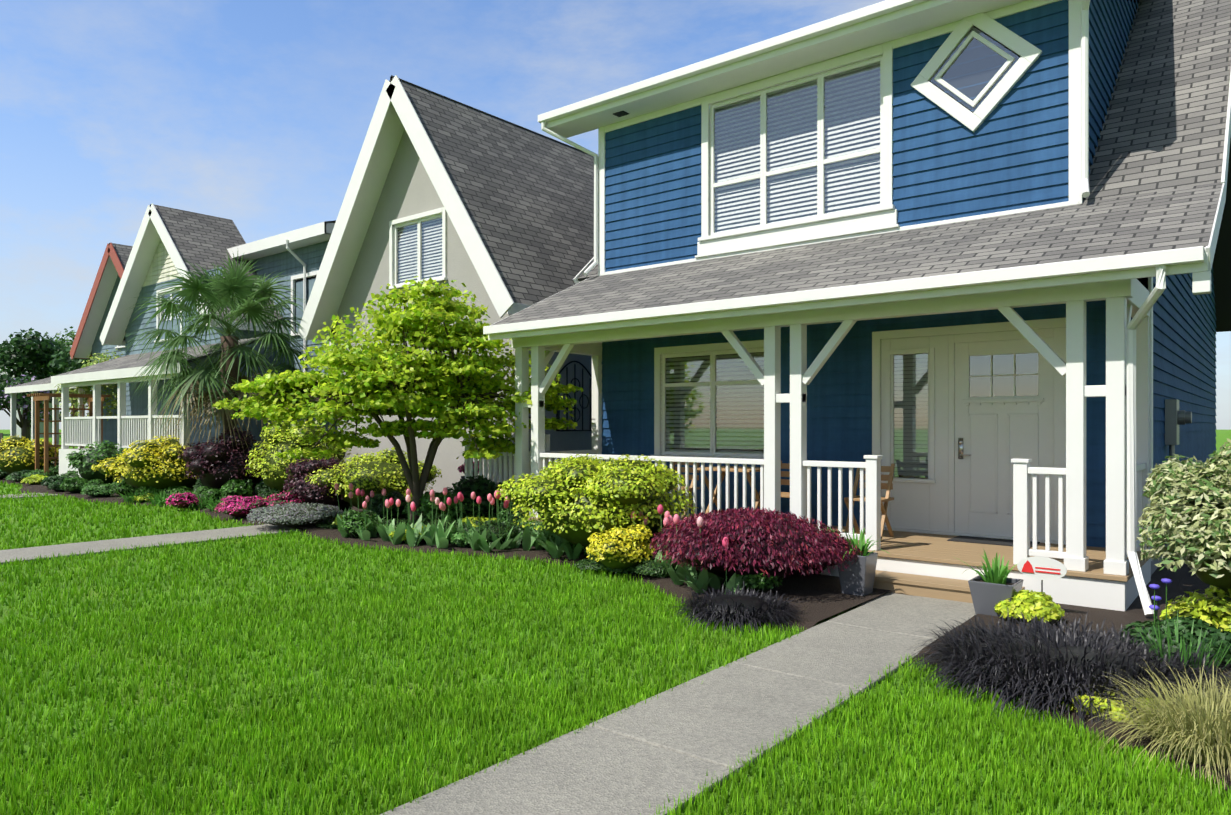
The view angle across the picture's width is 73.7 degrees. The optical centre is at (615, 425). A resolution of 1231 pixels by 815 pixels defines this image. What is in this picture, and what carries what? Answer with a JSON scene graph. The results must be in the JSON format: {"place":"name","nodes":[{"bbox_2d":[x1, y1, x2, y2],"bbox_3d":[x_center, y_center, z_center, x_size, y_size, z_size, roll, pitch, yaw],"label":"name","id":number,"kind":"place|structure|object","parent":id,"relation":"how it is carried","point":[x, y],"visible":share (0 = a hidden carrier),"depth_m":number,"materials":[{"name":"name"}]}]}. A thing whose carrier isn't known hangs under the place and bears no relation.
{"place":"outdoors","nodes":[
{"label":"outdoors","id":0,"kind":"place"},
{"bbox_2d":[5,383,84,462],"bbox_3d":[-17.624,-0.331,27.255,7.015,3.955,2.717,0,0,39],"label":"house porch","id":1,"kind":"object","parent":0,"point":[37,387],"visible":0.46,"depth_m":26.80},
{"bbox_2d":[11,377,50,386],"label":"porch roof","id":2,"kind":"structure","parent":1,"relation":"on","point":[44,381],"depth_m":28.00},
{"bbox_2d":[74,255,117,357],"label":"roof soffit","id":3,"kind":"structure","parent":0,"point":[98,307],"depth_m":29.40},
{"bbox_2d":[93,275,120,344],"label":"house gable","id":4,"kind":"structure","parent":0,"point":[97,340],"depth_m":29.47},
{"bbox_2d":[92,344,125,443],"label":"house walls","id":5,"kind":"structure","parent":0,"point":[109,430],"depth_m":29.31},
{"bbox_2d":[90,243,132,354],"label":"house roof","id":6,"kind":"structure","parent":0,"point":[123,252],"depth_m":27.93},
{"bbox_2d":[51,363,259,479],"bbox_3d":[-11.858,0.121,20.877,8.000,2.950,1.930,0,0,39],"label":"house porch","id":7,"kind":"object","parent":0,"point":[80,431],"visible":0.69,"depth_m":20.15,"materials":[{"name":"wood"}]},
{"bbox_2d":[125,267,279,487],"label":"house gable walls","id":8,"kind":"structure","parent":0,"point":[136,404],"depth_m":22.39,"materials":[{"name":"wood"}]},
{"bbox_2d":[142,238,179,286],"bbox_3d":[-12.114,-4.854,22.311,3.601,1.800,0.020,0,0,39],"label":"gable siding","id":9,"kind":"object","parent":8,"relation":"attached to","point":[160,267],"depth_m":22.67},
{"bbox_2d":[154,285,182,342],"bbox_3d":[-12.108,-3.024,22.319,1.640,1.440,0.180,0,0,39],"label":"window frame","id":10,"kind":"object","parent":8,"relation":"attached to","point":[158,317],"depth_m":22.55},
{"bbox_2d":[123,204,281,339],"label":"roof","id":11,"kind":"structure","parent":8,"relation":"on","point":[203,240],"depth_m":22.05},
{"bbox_2d":[105,220,160,344],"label":"roof soffit","id":12,"kind":"structure","parent":11,"relation":"attached to","point":[142,264],"depth_m":23.28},
{"bbox_2d":[100,203,287,345],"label":"roof trim","id":13,"kind":"structure","parent":11,"relation":"attached to","point":[151,213],"depth_m":22.01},
{"bbox_2d":[250,241,336,433],"bbox_3d":[-7.167,-2.454,26.671,8.820,8.200,10.020,0,0,39],"label":"house siding","id":14,"kind":"object","parent":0,"point":[287,263],"visible":0.04,"depth_m":21.11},
{"bbox_2d":[227,221,334,428],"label":"house trim","id":15,"kind":"structure","parent":14,"relation":"attached to","point":[289,241],"depth_m":20.72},
{"bbox_2d":[0,429,1230,814],"bbox_3d":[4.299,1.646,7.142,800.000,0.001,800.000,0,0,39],"label":"lawn","id":16,"kind":"structure","parent":0,"point":[1222,437],"depth_m":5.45,"materials":[{"name":"plant"}]},
{"bbox_2d":[0,363,68,437],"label":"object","id":17,"kind":"structure","parent":16,"relation":"on","point":[18,430],"depth_m":110.91,"materials":[{"name":"concrete"}]},
{"bbox_2d":[0,375,71,438],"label":"tree","id":18,"kind":"object","parent":16,"relation":"on","point":[21,398],"depth_m":38.99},
{"bbox_2d":[0,327,75,439],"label":"tree","id":19,"kind":"object","parent":16,"relation":"on","point":[19,353],"depth_m":49.20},
{"bbox_2d":[47,348,91,370],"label":"tree","id":20,"kind":"object","parent":16,"relation":"on","point":[63,363],"depth_m":44.39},
{"bbox_2d":[47,326,91,416],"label":"tree","id":21,"kind":"object","parent":16,"relation":"on","point":[72,335],"depth_m":66.10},
{"bbox_2d":[54,349,122,420],"bbox_3d":[-15.834,-1.252,25.325,2.525,2.316,2.701,0,0,39],"label":"tree","id":22,"kind":"object","parent":16,"relation":"on","point":[105,386],"visible":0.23,"depth_m":24.80,"materials":[{"name":"green plant"}]},
{"bbox_2d":[114,251,321,462],"bbox_3d":[-8.439,-1.076,17.813,4.216,5.452,4.244,0,0,39],"label":"palm","id":23,"kind":"object","parent":16,"relation":"on","point":[217,290],"depth_m":17.22,"materials":[{"name":"plant"}]},
{"bbox_2d":[337,129,591,493],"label":"house walls","id":24,"kind":"structure","parent":16,"relation":"on","point":[408,189],"depth_m":15.86,"materials":[{"name":"paint"}]},
{"bbox_2d":[386,207,447,289],"bbox_3d":[-3.844,-3.414,15.967,1.800,1.380,0.180,0,0,39],"label":"window frame","id":25,"kind":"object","parent":24,"relation":"attached to","point":[418,219],"depth_m":15.99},
{"bbox_2d":[409,219,441,280],"bbox_3d":[-3.467,-3.394,16.434,2.160,1.840,0.001,0,0,39],"label":"window pane","id":26,"kind":"structure","parent":24,"relation":"attached to","point":[426,249],"depth_m":16.71,"materials":[{"name":"white"}]},
{"bbox_2d":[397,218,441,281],"bbox_3d":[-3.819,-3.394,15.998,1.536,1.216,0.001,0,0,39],"label":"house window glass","id":27,"kind":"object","parent":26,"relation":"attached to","point":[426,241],"depth_m":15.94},
{"bbox_2d":[398,217,441,283],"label":"window blinds","id":28,"kind":"object","parent":26,"relation":"in","point":[422,251],"depth_m":16.03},
{"bbox_2d":[331,75,593,333],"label":"house roof","id":29,"kind":"structure","parent":24,"relation":"on","point":[526,195],"depth_m":16.01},
{"bbox_2d":[307,103,404,339],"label":"roof soffit","id":30,"kind":"structure","parent":29,"relation":"attached to","point":[387,145],"depth_m":16.78,"materials":[{"name":"paint"}]},
{"bbox_2d":[297,75,531,341],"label":"roof trim","id":31,"kind":"structure","parent":29,"relation":"attached to","point":[393,92],"depth_m":15.10,"materials":[{"name":"wood"}]},
{"bbox_2d":[556,361,591,430],"bbox_3d":[-0.754,-0.554,15.400,0.030,1.326,1.030,0,0,39],"label":"iron wall ornament","id":32,"kind":"object","parent":24,"relation":"attached to","point":[567,395],"visible":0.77,"depth_m":15.39,"materials":[{"name":"black"}]},
{"bbox_2d":[0,493,975,814],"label":"ground walkways","id":33,"kind":"structure","parent":16,"relation":"on","point":[650,755],"depth_m":4.50,"materials":[{"name":"concrete"}]},
{"bbox_2d":[0,462,1230,790],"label":"mulch beds","id":34,"kind":"object","parent":16,"relation":"on","point":[818,596],"visible":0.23,"depth_m":7.75,"materials":[{"name":"soil"}]},
{"bbox_2d":[0,435,60,473],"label":"yellow shrub","id":35,"kind":"object","parent":34,"relation":"on","point":[17,454],"visible":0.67,"depth_m":23.77,"materials":[{"name":"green plant"}]},
{"bbox_2d":[21,474,47,484],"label":"bed perennial","id":36,"kind":"object","parent":34,"relation":"on","point":[36,479],"visible":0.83,"depth_m":22.08,"materials":[{"name":"yellow plant"}]},
{"bbox_2d":[22,469,54,477],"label":"bed perennial","id":37,"kind":"object","parent":34,"relation":"on","point":[36,471],"visible":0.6,"depth_m":22.64,"materials":[{"name":"green plant"}]},
{"bbox_2d":[41,475,70,486],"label":"bed perennial","id":38,"kind":"object","parent":34,"relation":"on","point":[48,480],"visible":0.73,"depth_m":20.50,"materials":[{"name":"green plant"}]},
{"bbox_2d":[27,393,110,473],"bbox_3d":[-15.639,0.379,23.499,1.250,2.535,1.750,0,0,39],"label":"garden arbor","id":39,"kind":"object","parent":34,"relation":"on","point":[39,397],"visible":0.52,"depth_m":23.17,"materials":[{"name":"brown wood"}]},
{"bbox_2d":[59,477,89,492],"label":"bed perennial","id":40,"kind":"object","parent":34,"relation":"on","point":[72,483],"visible":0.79,"depth_m":19.18,"materials":[{"name":"green plant"}]},
{"bbox_2d":[65,440,127,483],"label":"green shrub","id":41,"kind":"object","parent":34,"relation":"on","point":[82,463],"visible":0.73,"depth_m":19.60,"materials":[{"name":"green plant"}]},
{"bbox_2d":[70,242,123,359],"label":"roof trim","id":42,"kind":"structure","parent":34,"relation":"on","point":[110,251],"depth_m":28.61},
{"bbox_2d":[80,484,117,496],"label":"bed perennial","id":43,"kind":"object","parent":34,"relation":"on","point":[99,491],"visible":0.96,"depth_m":18.17,"materials":[{"name":"green plant"}]},
{"bbox_2d":[111,479,138,495],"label":"bed perennial","id":44,"kind":"object","parent":34,"relation":"on","point":[120,488],"visible":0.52,"depth_m":18.43,"materials":[{"name":"green plant"}]},
{"bbox_2d":[117,487,155,502],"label":"daylily","id":45,"kind":"object","parent":34,"relation":"on","point":[129,497],"visible":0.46,"depth_m":17.12,"materials":[{"name":"green plant"}]},
{"bbox_2d":[91,435,198,488],"bbox_3d":[-9.793,0.842,17.931,2.284,1.274,2.599,0,0,39],"label":"shrub","id":46,"kind":"object","parent":34,"relation":"on","point":[147,463],"visible":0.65,"depth_m":17.22,"materials":[{"name":"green plant"}]},
{"bbox_2d":[135,486,160,496],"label":"bed perennial","id":47,"kind":"object","parent":34,"relation":"on","point":[151,489],"visible":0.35,"depth_m":17.21,"materials":[{"name":"green plant"}]},
{"bbox_2d":[142,488,183,505],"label":"plant","id":48,"kind":"object","parent":34,"relation":"on","point":[160,500],"visible":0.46,"depth_m":16.61,"materials":[{"name":"green plant"}]},
{"bbox_2d":[159,486,192,498],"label":"bed perennial","id":49,"kind":"object","parent":34,"relation":"on","point":[175,489],"visible":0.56,"depth_m":17.10,"materials":[{"name":"green plant"}]},
{"bbox_2d":[165,492,200,507],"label":"azalea shrub","id":50,"kind":"object","parent":34,"relation":"on","point":[180,500],"visible":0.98,"depth_m":15.69,"materials":[{"name":"pink plant"}]},
{"bbox_2d":[55,220,335,375],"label":"house roof","id":51,"kind":"structure","parent":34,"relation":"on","point":[129,361],"depth_m":20.91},
{"bbox_2d":[174,491,219,508],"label":"plant","id":52,"kind":"object","parent":34,"relation":"on","point":[197,505],"visible":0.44,"depth_m":15.91,"materials":[{"name":"green plant"}]},
{"bbox_2d":[192,486,225,503],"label":"bed perennial","id":53,"kind":"object","parent":34,"relation":"on","point":[209,492],"visible":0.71,"depth_m":16.18,"materials":[{"name":"green plant"}]},
{"bbox_2d":[177,427,266,488],"bbox_3d":[-8.023,0.745,17.028,1.829,1.423,1.883,0,0,39],"label":"barberry shrub","id":54,"kind":"object","parent":34,"relation":"on","point":[213,469],"visible":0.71,"depth_m":16.52,"materials":[{"name":"purple plant"}]},
{"bbox_2d":[220,477,253,497],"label":"bed perennial","id":55,"kind":"object","parent":34,"relation":"on","point":[238,486],"visible":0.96,"depth_m":16.32,"materials":[{"name":"green plant"}]},
{"bbox_2d":[214,495,265,516],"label":"azalea shrub","id":56,"kind":"object","parent":34,"relation":"on","point":[237,506],"visible":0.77,"depth_m":14.02,"materials":[{"name":"pink plant"}]},
{"bbox_2d":[251,490,305,507],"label":"azalea shrub","id":57,"kind":"object","parent":34,"relation":"on","point":[279,498],"visible":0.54,"depth_m":13.85,"materials":[{"name":"pink plant"}]},
{"bbox_2d":[246,502,342,525],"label":"shrub","id":58,"kind":"object","parent":34,"relation":"on","point":[287,514],"visible":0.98,"depth_m":12.66,"materials":[{"name":"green plant"}]},
{"bbox_2d":[245,420,351,491],"bbox_3d":[-6.361,0.641,16.399,1.913,1.588,1.886,0,0,6],"label":"yellow green shrub","id":59,"kind":"object","parent":34,"relation":"on","point":[272,468],"visible":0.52,"depth_m":15.94,"materials":[{"name":"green plant"}]},
{"bbox_2d":[283,457,350,507],"bbox_3d":[-5.067,1.020,14.321,1.406,0.982,1.390,0,0,16],"label":"barberry shrub","id":60,"kind":"object","parent":34,"relation":"on","point":[305,491],"visible":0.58,"depth_m":13.95,"materials":[{"name":"purple plant"}]},
{"bbox_2d":[338,509,380,536],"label":"bed perennial","id":61,"kind":"object","parent":34,"relation":"on","point":[349,524],"visible":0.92,"depth_m":11.59,"materials":[{"name":"green plant"}]},
{"bbox_2d":[304,447,441,509],"bbox_3d":[-4.150,0.934,14.367,2.022,1.114,2.275,0,0,39],"label":"shrub","id":62,"kind":"object","parent":34,"relation":"on","point":[369,473],"visible":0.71,"depth_m":13.83,"materials":[{"name":"green plant"}]},
{"bbox_2d":[367,490,409,520],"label":"bed perennial","id":63,"kind":"object","parent":34,"relation":"on","point":[378,500],"visible":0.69,"depth_m":13.01,"materials":[{"name":"green plant"}]},
{"bbox_2d":[212,276,583,521],"bbox_3d":[-3.112,-0.302,12.242,4.083,3.916,4.173,0,0,39],"label":"lime maple","id":64,"kind":"object","parent":34,"relation":"on","point":[382,363],"depth_m":11.76,"materials":[{"name":"plant"}]},
{"bbox_2d":[414,491,485,521],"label":"shrub","id":65,"kind":"object","parent":34,"relation":"on","point":[425,507],"visible":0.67,"depth_m":11.97,"materials":[{"name":"green plant"}]},
{"bbox_2d":[448,530,471,546],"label":"bed perennial","id":66,"kind":"object","parent":34,"relation":"on","point":[458,537],"visible":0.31,"depth_m":10.70,"materials":[{"name":"green plant"}]},
{"bbox_2d":[450,519,485,533],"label":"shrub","id":67,"kind":"object","parent":34,"relation":"on","point":[476,522],"visible":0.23,"depth_m":11.01,"materials":[{"name":"green plant"}]},
{"bbox_2d":[442,474,511,516],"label":"dark green shrub","id":68,"kind":"object","parent":34,"relation":"on","point":[482,487],"visible":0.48,"depth_m":12.27,"materials":[{"name":"green plant"}]},
{"bbox_2d":[474,519,519,543],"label":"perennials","id":69,"kind":"object","parent":34,"relation":"on","point":[494,525],"visible":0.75,"depth_m":10.71,"materials":[{"name":"green plant"}]},
{"bbox_2d":[465,434,549,486],"bbox_3d":[-1.734,0.891,12.906,1.830,1.510,0.112,0,0,39],"label":"porch railing","id":70,"kind":"object","parent":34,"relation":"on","point":[468,467],"visible":0.15,"depth_m":12.95,"materials":[{"name":"white paint"}]},
{"bbox_2d":[494,501,529,523],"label":"bed perennial","id":71,"kind":"object","parent":34,"relation":"on","point":[503,512],"visible":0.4,"depth_m":11.59,"materials":[{"name":"green plant"}]},
{"bbox_2d":[512,520,542,540],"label":"bed perennial","id":72,"kind":"object","parent":34,"relation":"on","point":[531,527],"visible":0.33,"depth_m":10.84,"materials":[{"name":"green plant"}]},
{"bbox_2d":[334,483,748,593],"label":"tulips","id":73,"kind":"object","parent":34,"relation":"on","point":[433,534],"visible":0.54,"depth_m":10.58,"materials":[{"name":"green plant"}]},
{"bbox_2d":[574,558,606,570],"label":"plant","id":74,"kind":"object","parent":34,"relation":"on","point":[588,564],"visible":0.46,"depth_m":9.14,"materials":[{"name":"green plant"}]},
{"bbox_2d":[496,453,697,545],"bbox_3d":[-0.197,0.913,10.061,2.385,1.151,2.371,0,0,39],"label":"shrub","id":75,"kind":"object","parent":34,"relation":"on","point":[581,499],"visible":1,"depth_m":9.36,"materials":[{"name":"green plant"}]},
{"bbox_2d":[586,524,654,569],"bbox_3d":[0.032,1.330,8.945,0.796,0.496,0.832,0,0,39],"label":"shrub","id":76,"kind":"object","parent":34,"relation":"on","point":[623,549],"visible":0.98,"depth_m":8.76,"materials":[{"name":"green plant"}]},
{"bbox_2d":[631,558,676,576],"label":"plant","id":77,"kind":"object","parent":34,"relation":"on","point":[650,568],"visible":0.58,"depth_m":8.62,"materials":[{"name":"green plant"}]},
{"bbox_2d":[667,581,812,635],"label":"mondo grass","id":78,"kind":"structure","parent":34,"relation":"on","point":[729,607],"depth_m":6.80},
{"bbox_2d":[649,507,862,579],"bbox_3d":[1.327,1.235,8.161,2.096,0.835,1.934,0,0,39],"label":"laceleaf maple","id":79,"kind":"object","parent":34,"relation":"on","point":[770,542],"visible":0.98,"depth_m":7.65,"materials":[{"name":"plant"}]},
{"bbox_2d":[735,573,783,592],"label":"bed perennial","id":80,"kind":"object","parent":34,"relation":"on","point":[759,582],"visible":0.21,"depth_m":7.63,"materials":[{"name":"green plant"}]},
{"bbox_2d":[512,278,1150,610],"bbox_3d":[2.015,0.116,10.124,7.620,3.000,1.830,0,0,39],"label":"white porch woodwork","id":81,"kind":"object","parent":34,"relation":"on","point":[1125,299],"visible":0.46,"depth_m":8.41,"materials":[{"name":"wood"}]},
{"bbox_2d":[838,552,877,595],"bbox_3d":[2.304,1.416,7.828,0.298,0.400,0.298,0,0,39],"label":"planter pot","id":82,"kind":"object","parent":34,"relation":"on","point":[857,577],"visible":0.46,"depth_m":7.72,"materials":[{"name":"grey"}]},
{"label":"planter soil","id":83,"kind":"structure","parent":82,"relation":"in","visible":0},
{"bbox_2d":[830,528,887,560],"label":"planter plant","id":84,"kind":"object","parent":83,"relation":"on","point":[862,546],"visible":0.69,"depth_m":7.84,"materials":[{"name":"green plant"}]},
{"bbox_2d":[968,575,1023,617],"bbox_3d":[3.242,1.466,6.994,0.357,0.300,0.357,0,0,39],"label":"planter pot","id":85,"kind":"object","parent":34,"relation":"on","point":[986,597],"visible":0.62,"depth_m":6.89,"materials":[{"name":"grey"}]},
{"bbox_2d":[954,548,1016,584],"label":"planter plant","id":86,"kind":"object","parent":85,"relation":"in","point":[995,574],"visible":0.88,"depth_m":6.98,"materials":[{"name":"green plant"}]},
{"bbox_2d":[994,590,1064,622],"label":"bed perennial","id":87,"kind":"object","parent":34,"relation":"on","point":[1031,603],"visible":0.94,"depth_m":6.61,"materials":[{"name":"yellow plant"}]},
{"bbox_2d":[1017,556,1066,579],"bbox_3d":[3.589,1.203,6.911,0.380,0.198,0.032,0,0,39],"label":"sign","id":88,"kind":"object","parent":34,"relation":"on","point":[1042,562],"visible":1,"depth_m":6.90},
{"bbox_2d":[1021,560,1059,573],"bbox_3d":[3.578,1.195,6.908,0.297,0.105,0.006,0,0,39],"label":"sign lettering","id":89,"kind":"object","parent":88,"relation":"attached to","point":[1027,566],"visible":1,"depth_m":6.95},
{"bbox_2d":[902,607,1230,740],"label":"mondo grass","id":90,"kind":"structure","parent":34,"relation":"on","point":[1040,662],"depth_m":5.07,"materials":[{"name":"plant"}]},
{"bbox_2d":[1058,690,1177,725],"bbox_3d":[2.878,1.560,4.502,0.877,0.141,0.369,0,0,39],"label":"lime groundcover","id":91,"kind":"object","parent":34,"relation":"on","point":[1097,700],"visible":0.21,"depth_m":4.50,"materials":[{"name":"yellow plant"}]},
{"bbox_2d":[1076,656,1230,795],"bbox_3d":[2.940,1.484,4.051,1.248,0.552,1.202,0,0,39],"label":"tan grass","id":92,"kind":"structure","parent":34,"relation":"on","point":[1169,728],"depth_m":4.03,"materials":[{"name":"plant"}]},
{"bbox_2d":[1149,578,1171,626],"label":"flowers","id":93,"kind":"object","parent":34,"relation":"on","point":[1154,607],"visible":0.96,"depth_m":5.78,"materials":[{"name":"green plant"}]},
{"bbox_2d":[1119,615,1230,664],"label":"bed perennial","id":94,"kind":"object","parent":34,"relation":"on","point":[1185,624],"visible":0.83,"depth_m":5.47,"materials":[{"name":"green plant"}]},
{"bbox_2d":[1134,611,1230,676],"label":"green shoots","id":95,"kind":"object","parent":34,"relation":"on","point":[1182,643],"visible":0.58,"depth_m":5.21,"materials":[{"name":"green plant"}]},
{"bbox_2d":[1135,438,1230,588],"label":"pieris shrub","id":96,"kind":"object","parent":34,"relation":"on","point":[1186,518],"visible":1,"depth_m":5.83,"materials":[{"name":"green plant"}]},
{"bbox_2d":[1160,585,1230,632],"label":"bed perennial","id":97,"kind":"object","parent":34,"relation":"on","point":[1214,608],"visible":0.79,"depth_m":5.86,"materials":[{"name":"yellow plant"}]},
{"bbox_2d":[490,0,1230,331],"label":"roof","id":98,"kind":"structure","parent":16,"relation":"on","point":[1155,183],"depth_m":9.36,"materials":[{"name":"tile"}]},
{"bbox_2d":[541,0,1165,616],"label":"downspouts","id":99,"kind":"object","parent":98,"relation":"attached to","point":[1131,418],"visible":0.98,"depth_m":7.08,"materials":[{"name":"white paint"}]},
{"bbox_2d":[0,0,1230,429],"label":"sky","id":100,"kind":"structure","parent":0,"point":[257,115],"materials":[{"name":"blue"}]},
{"bbox_2d":[522,513,1150,602],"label":"porch deck","id":101,"kind":"structure","parent":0,"point":[938,548],"depth_m":8.07,"materials":[{"name":"wood"}]},
{"bbox_2d":[674,461,894,540],"bbox_3d":[1.881,0.873,10.316,3.090,0.862,0.700,0,0,39],"label":"patio furniture","id":102,"kind":"object","parent":101,"relation":"on","point":[888,486],"visible":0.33,"depth_m":9.79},
{"bbox_2d":[947,536,1039,547],"bbox_3d":[4.201,1.290,9.130,0.850,0.012,0.470,0,0,39],"label":"door mat","id":103,"kind":"object","parent":101,"relation":"on","point":[989,541],"depth_m":9.16,"materials":[{"name":"grey"}]},
{"bbox_2d":[668,26,1060,478],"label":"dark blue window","id":104,"kind":"structure","parent":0,"point":[1010,358],"depth_m":11.29,"materials":[{"name":"glass"}]},
{"bbox_2d":[666,62,927,475],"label":"blue house blinds","id":105,"kind":"object","parent":104,"relation":"attached to","point":[912,431],"depth_m":11.17,"materials":[{"name":"plastic"}]},
{"bbox_2d":[665,28,1037,478],"bbox_3d":[2.702,-1.992,10.758,5.148,5.276,0.080,0,0,39],"label":"window glass","id":106,"kind":"object","parent":104,"relation":"in","point":[829,209],"visible":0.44,"depth_m":10.95,"materials":[{"name":"glass"}]},
{"bbox_2d":[602,0,1216,557],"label":"house siding","id":107,"kind":"object","parent":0,"point":[1012,152],"visible":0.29,"depth_m":10.41,"materials":[{"name":"wood"}]},
{"bbox_2d":[483,0,1230,560],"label":"house trim","id":108,"kind":"structure","parent":107,"relation":"attached to","point":[869,34],"depth_m":9.98,"materials":[{"name":"wood"}]},
{"bbox_2d":[955,337,1053,539],"bbox_3d":[4.431,0.146,9.391,1.060,2.240,0.085,0,0,39],"label":"front door","id":109,"kind":"structure","parent":107,"relation":"attached to","point":[997,434],"depth_m":9.42,"materials":[{"name":"white paint"}]},
{"bbox_2d":[1165,399,1191,460],"bbox_3d":[6.698,0.621,9.736,0.246,1.850,0.650,0,0,39],"label":"electric meter","id":110,"kind":"object","parent":107,"relation":"attached to","point":[1175,417],"visible":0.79,"depth_m":9.53,"materials":[{"name":"grey"}]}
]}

